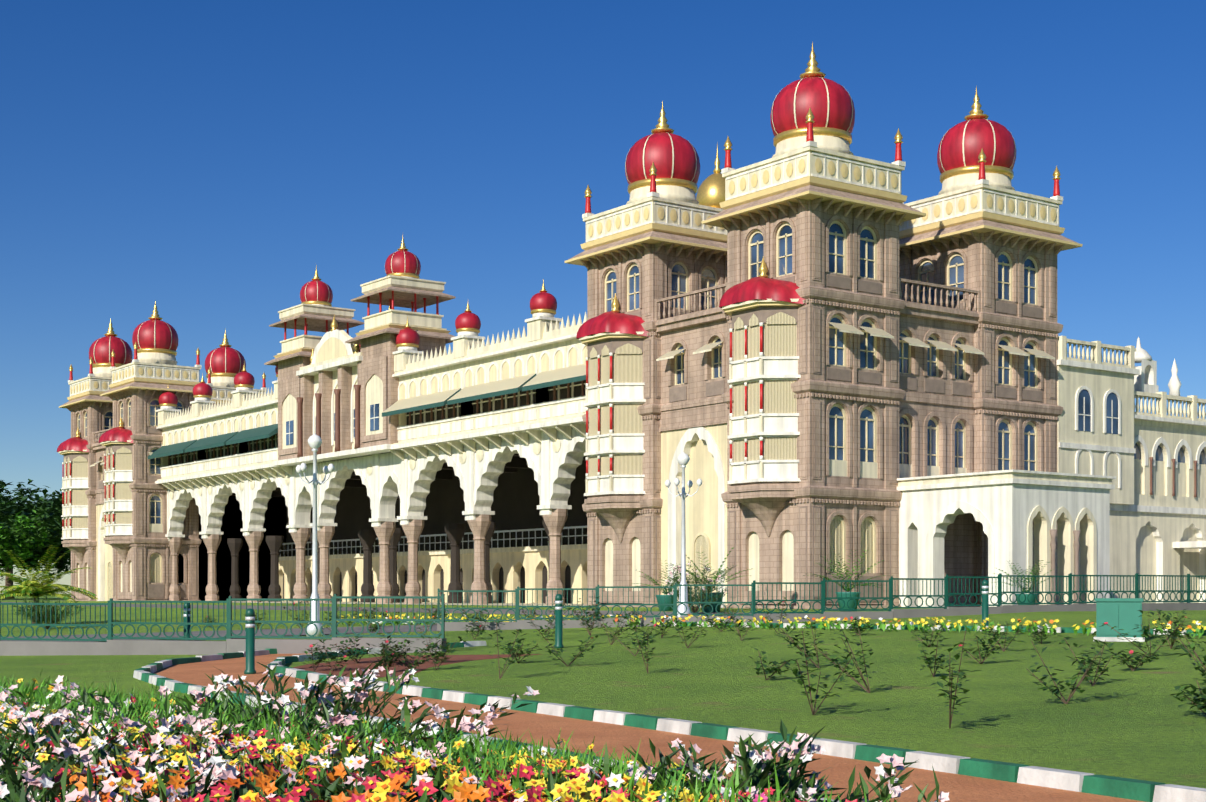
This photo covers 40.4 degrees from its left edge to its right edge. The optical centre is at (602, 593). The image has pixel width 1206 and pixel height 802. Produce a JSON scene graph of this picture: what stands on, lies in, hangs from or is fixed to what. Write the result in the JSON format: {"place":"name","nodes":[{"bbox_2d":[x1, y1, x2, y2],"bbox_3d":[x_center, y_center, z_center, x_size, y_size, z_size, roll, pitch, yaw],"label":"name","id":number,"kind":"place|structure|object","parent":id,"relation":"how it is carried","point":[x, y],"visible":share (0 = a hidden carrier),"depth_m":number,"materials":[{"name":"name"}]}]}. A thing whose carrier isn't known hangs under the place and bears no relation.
{"place":"outdoors","nodes":[
{"label":"outdoors","id":0,"kind":"place"},
{"bbox_2d":[0,594,1205,801],"bbox_3d":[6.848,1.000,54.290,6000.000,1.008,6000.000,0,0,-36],"label":"ground","id":1,"kind":"structure","parent":0,"point":[1124,720],"depth_m":22.32,"materials":[{"name":"green plant"}]},
{"bbox_2d":[0,510,54,583],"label":"tree","id":2,"kind":"object","parent":1,"relation":"on","point":[10,541],"visible":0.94,"depth_m":131.80,"materials":[{"name":"green plant"}]},
{"bbox_2d":[0,483,61,598],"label":"tree","id":3,"kind":"object","parent":1,"relation":"on","point":[10,581],"visible":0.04,"depth_m":164.02,"materials":[{"name":"green plant"}]},
{"bbox_2d":[0,491,61,569],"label":"tree","id":4,"kind":"object","parent":1,"relation":"on","point":[5,510],"visible":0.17,"depth_m":141.36,"materials":[{"name":"green plant"}]},
{"bbox_2d":[0,479,61,570],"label":"tree","id":5,"kind":"object","parent":1,"relation":"on","point":[4,484],"depth_m":158.89,"materials":[{"name":"green plant"}]},
{"bbox_2d":[10,494,70,579],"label":"tree","id":6,"kind":"object","parent":1,"relation":"on","point":[53,530],"visible":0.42,"depth_m":138.12,"materials":[{"name":"green plant"}]},
{"bbox_2d":[13,596,83,628],"bbox_3d":[-18.243,0.594,53.896,2.397,1.156,2.380,0,0,-11],"label":"shrub","id":7,"kind":"object","parent":1,"relation":"on","point":[48,614],"visible":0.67,"depth_m":53.66,"materials":[{"name":"green plant"}]},
{"bbox_2d":[0,547,97,623],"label":"palm","id":8,"kind":"object","parent":1,"relation":"on","point":[35,589],"visible":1,"depth_m":57.78,"materials":[{"name":"green plant"}]},
{"bbox_2d":[0,742,314,801],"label":"flowers","id":9,"kind":"object","parent":1,"relation":"on","point":[218,771],"visible":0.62,"depth_m":6.87,"materials":[{"name":"white plant"}]},
{"bbox_2d":[183,603,190,637],"bbox_3d":[-8.911,0.730,35.156,0.200,1.100,0.200,0,0,-36],"label":"bollard","id":10,"kind":"object","parent":1,"relation":"on","point":[189,618],"visible":0.56,"depth_m":35.10,"materials":[{"name":"green metal"}]},
{"bbox_2d":[0,594,446,655],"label":"fence","id":11,"kind":"object","parent":1,"relation":"on","point":[171,645],"visible":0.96,"depth_m":34.47,"materials":[{"name":"green metal"}]},
{"bbox_2d":[0,681,480,801],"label":"flowers","id":12,"kind":"object","parent":1,"relation":"on","point":[60,751],"visible":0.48,"depth_m":8.59,"materials":[{"name":"white plant"}]},
{"bbox_2d":[244,608,255,673],"bbox_3d":[-5.902,0.797,27.452,0.200,1.100,0.200,0,0,-36],"label":"bollard","id":13,"kind":"object","parent":1,"relation":"on","point":[250,639],"visible":0.94,"depth_m":27.39,"materials":[{"name":"green metal"}]},
{"bbox_2d":[0,659,539,755],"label":"flowers","id":14,"kind":"object","parent":1,"relation":"on","point":[355,698],"visible":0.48,"depth_m":11.07,"materials":[{"name":"white plant"}]},
{"bbox_2d":[296,434,333,635],"bbox_3d":[-7.464,-1.526,42.516,0.887,5.260,0.880,0,0,-20],"label":"lamp post","id":15,"kind":"object","parent":1,"relation":"on","point":[314,441],"visible":0.98,"depth_m":42.46,"materials":[{"name":"white metal"}]},
{"bbox_2d":[0,668,898,801],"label":"flower bed plants","id":16,"kind":"object","parent":1,"relation":"on","point":[487,775],"visible":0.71,"depth_m":7.85,"materials":[{"name":"multicoloured plant"}]},
{"bbox_2d":[554,594,563,647],"bbox_3d":[-0.897,0.557,33.320,0.200,1.100,0.200,0,0,-36],"label":"bollard","id":17,"kind":"object","parent":1,"relation":"on","point":[558,620],"visible":1,"depth_m":33.26,"materials":[{"name":"green metal"}]},
{"bbox_2d":[57,42,1205,608],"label":"palace","id":18,"kind":"structure","parent":1,"relation":"on","point":[811,344],"depth_m":62.00,"materials":[{"name":"stone"}]},
{"bbox_2d":[634,560,696,610],"bbox_3d":[2.001,-0.286,56.524,2.445,1.758,2.290,0,0,-36],"label":"potted palm","id":19,"kind":"object","parent":1,"relation":"on","point":[668,600],"visible":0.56,"depth_m":56.22,"materials":[{"name":"green plant"}]},
{"bbox_2d":[133,621,1205,801],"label":"path kerbs","id":20,"kind":"structure","parent":1,"relation":"on","point":[1126,788],"depth_m":15.62,"materials":[{"name":"white concrete"}]},
{"bbox_2d":[665,452,701,613],"bbox_3d":[2.357,-1.705,48.054,0.887,4.902,0.880,0,0,-20],"label":"lamp post","id":21,"kind":"object","parent":1,"relation":"on","point":[683,458],"visible":0.96,"depth_m":48.00,"materials":[{"name":"white metal"}]},
{"bbox_2d":[664,561,729,612],"bbox_3d":[2.832,-0.208,52.079,2.257,1.736,2.133,0,0,-36],"label":"potted plant","id":22,"kind":"object","parent":1,"relation":"on","point":[695,597],"visible":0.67,"depth_m":51.89,"materials":[{"name":"green plant"}]},
{"bbox_2d":[201,596,1205,728],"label":"rose bushes","id":23,"kind":"object","parent":1,"relation":"on","point":[388,654],"visible":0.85,"depth_m":25.46,"materials":[{"name":"green plant"}]},
{"bbox_2d":[671,548,749,611],"bbox_3d":[3.513,-0.455,53.849,2.995,2.126,2.996,0,0,-36],"label":"potted palm","id":24,"kind":"object","parent":1,"relation":"on","point":[709,608],"visible":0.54,"depth_m":53.48,"materials":[{"name":"green plant"}]},
{"bbox_2d":[561,719,949,801],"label":"flowers","id":25,"kind":"object","parent":1,"relation":"on","point":[748,756],"visible":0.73,"depth_m":7.74,"materials":[{"name":"white plant"}]},
{"bbox_2d":[337,613,1205,637],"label":"flower border","id":26,"kind":"object","parent":1,"relation":"on","point":[1052,629],"visible":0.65,"depth_m":37.29,"materials":[{"name":"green plant"}]},
{"bbox_2d":[437,573,1205,630],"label":"fence","id":27,"kind":"object","parent":1,"relation":"on","point":[891,612],"visible":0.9,"depth_m":44.10,"materials":[{"name":"green metal"}]},
{"bbox_2d":[803,550,885,608],"bbox_3d":[7.810,-0.415,51.164,2.723,1.932,2.802,0,0,-36],"label":"potted palm","id":28,"kind":"object","parent":1,"relation":"on","point":[851,603],"visible":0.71,"depth_m":50.93,"materials":[{"name":"green plant"}]},
{"bbox_2d":[982,580,988,625],"bbox_3d":[8.660,0.237,37.182,0.200,1.100,0.200,0,0,-36],"label":"bollard","id":29,"kind":"object","parent":1,"relation":"on","point":[985,599],"visible":0.83,"depth_m":37.12,"materials":[{"name":"green metal"}]},
{"bbox_2d":[994,560,1053,604],"bbox_3d":[13.026,-0.271,50.928,1.839,1.549,2.019,0,0,-22],"label":"potted palm","id":30,"kind":"object","parent":1,"relation":"on","point":[1030,597],"visible":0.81,"depth_m":50.61,"materials":[{"name":"green plant"}]},
{"bbox_2d":[1093,598,1144,641],"bbox_3d":[9.625,0.487,30.587,0.900,0.800,0.600,0,0,19],"label":"utility box","id":31,"kind":"object","parent":1,"relation":"on","point":[1124,614],"visible":0.92,"depth_m":30.33,"materials":[{"name":"green metal"}]},
{"bbox_2d":[0,0,1205,593],"label":"sky","id":32,"kind":"structure","parent":0,"point":[199,159],"materials":[{"name":"blue"}]}
]}

